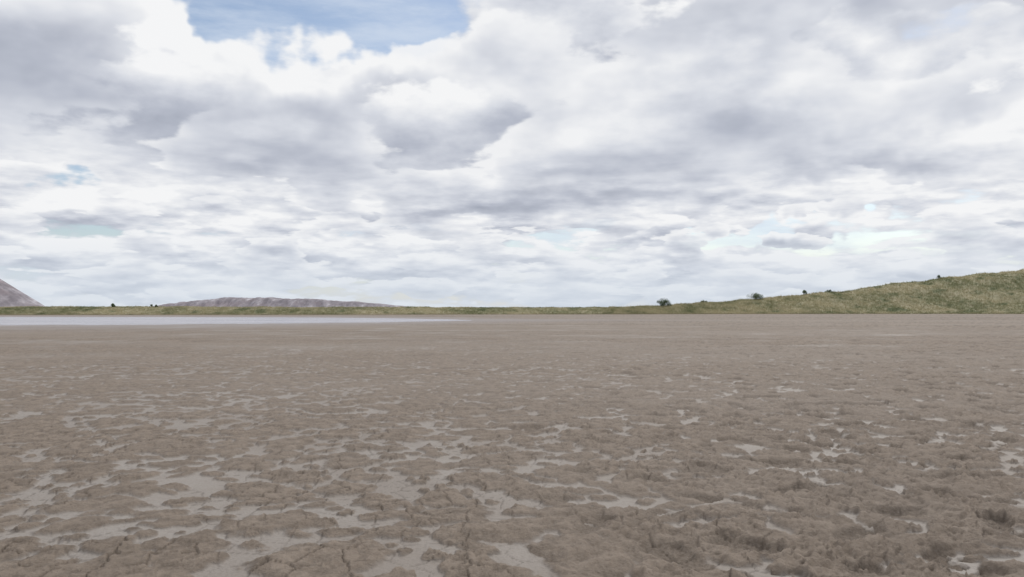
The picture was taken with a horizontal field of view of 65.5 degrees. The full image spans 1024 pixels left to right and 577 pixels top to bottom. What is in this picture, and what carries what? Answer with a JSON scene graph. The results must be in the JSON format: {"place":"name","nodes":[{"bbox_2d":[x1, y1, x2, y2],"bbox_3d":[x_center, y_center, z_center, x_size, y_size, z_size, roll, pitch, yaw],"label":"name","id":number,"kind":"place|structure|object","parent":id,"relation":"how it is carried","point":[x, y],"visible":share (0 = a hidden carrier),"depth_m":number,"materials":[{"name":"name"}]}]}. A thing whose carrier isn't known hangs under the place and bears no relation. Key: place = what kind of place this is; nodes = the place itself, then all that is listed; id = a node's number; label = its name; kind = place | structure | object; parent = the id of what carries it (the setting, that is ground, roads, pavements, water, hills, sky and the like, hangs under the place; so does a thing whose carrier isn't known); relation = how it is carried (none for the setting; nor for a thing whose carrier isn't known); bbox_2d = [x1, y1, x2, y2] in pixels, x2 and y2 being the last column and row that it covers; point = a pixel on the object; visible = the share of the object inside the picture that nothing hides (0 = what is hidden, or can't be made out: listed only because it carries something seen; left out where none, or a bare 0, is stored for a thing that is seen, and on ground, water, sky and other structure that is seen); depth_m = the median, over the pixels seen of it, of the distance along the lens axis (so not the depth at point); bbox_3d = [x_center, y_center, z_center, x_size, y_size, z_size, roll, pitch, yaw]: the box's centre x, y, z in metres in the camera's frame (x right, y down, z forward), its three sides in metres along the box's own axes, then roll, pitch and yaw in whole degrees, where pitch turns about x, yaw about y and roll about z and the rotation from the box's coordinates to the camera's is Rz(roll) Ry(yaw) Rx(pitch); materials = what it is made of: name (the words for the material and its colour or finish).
{"place":"outdoors","nodes":[
{"label":"outdoors","id":0,"kind":"place"},
{"bbox_2d":[0,317,471,324],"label":"shallow water","id":1,"kind":"structure","parent":0,"point":[115,320],"depth_m":97.83,"materials":[{"name":"grey liquid"}]},
{"bbox_2d":[157,297,406,306],"bbox_3d":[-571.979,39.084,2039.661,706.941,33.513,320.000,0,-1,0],"label":"mountain","id":2,"kind":"structure","parent":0,"point":[251,302],"depth_m":1947.71,"materials":[{"name":"grey stone"}]},
{"bbox_2d":[0,314,1023,576],"bbox_3d":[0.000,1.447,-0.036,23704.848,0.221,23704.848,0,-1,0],"label":"mud flat ground","id":3,"kind":"structure","parent":0,"point":[684,446],"depth_m":8.13,"materials":[{"name":"brown soil"}]},
{"bbox_2d":[0,269,1023,314],"bbox_3d":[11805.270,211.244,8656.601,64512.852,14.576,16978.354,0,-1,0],"label":"grass bank","id":4,"kind":"structure","parent":0,"point":[993,296],"depth_m":215.56,"materials":[{"name":"green plant"}]},
{"bbox_2d":[0,279,44,306],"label":"mountain","id":5,"kind":"structure","parent":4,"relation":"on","point":[10,295],"depth_m":1507.15,"materials":[{"name":"grey stone"}]},
{"bbox_2d":[0,268,1023,314],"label":"grass tufts","id":6,"kind":"object","parent":4,"relation":"on","point":[657,309],"visible":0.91,"depth_m":209.26,"materials":[{"name":"green plant"}]},
{"bbox_2d":[656,298,670,305],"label":"bush","id":7,"kind":"object","parent":4,"relation":"on","point":[664,302],"visible":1,"depth_m":209.46,"materials":[{"name":"green plant"}]},
{"bbox_2d":[747,293,763,299],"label":"bush","id":8,"kind":"object","parent":4,"relation":"on","point":[758,296],"visible":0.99,"depth_m":220.38,"materials":[{"name":"green plant"}]},
{"bbox_2d":[0,0,1023,306],"label":"sky","id":9,"kind":"structure","parent":0,"point":[432,153],"materials":[{"name":"white"}]}
]}

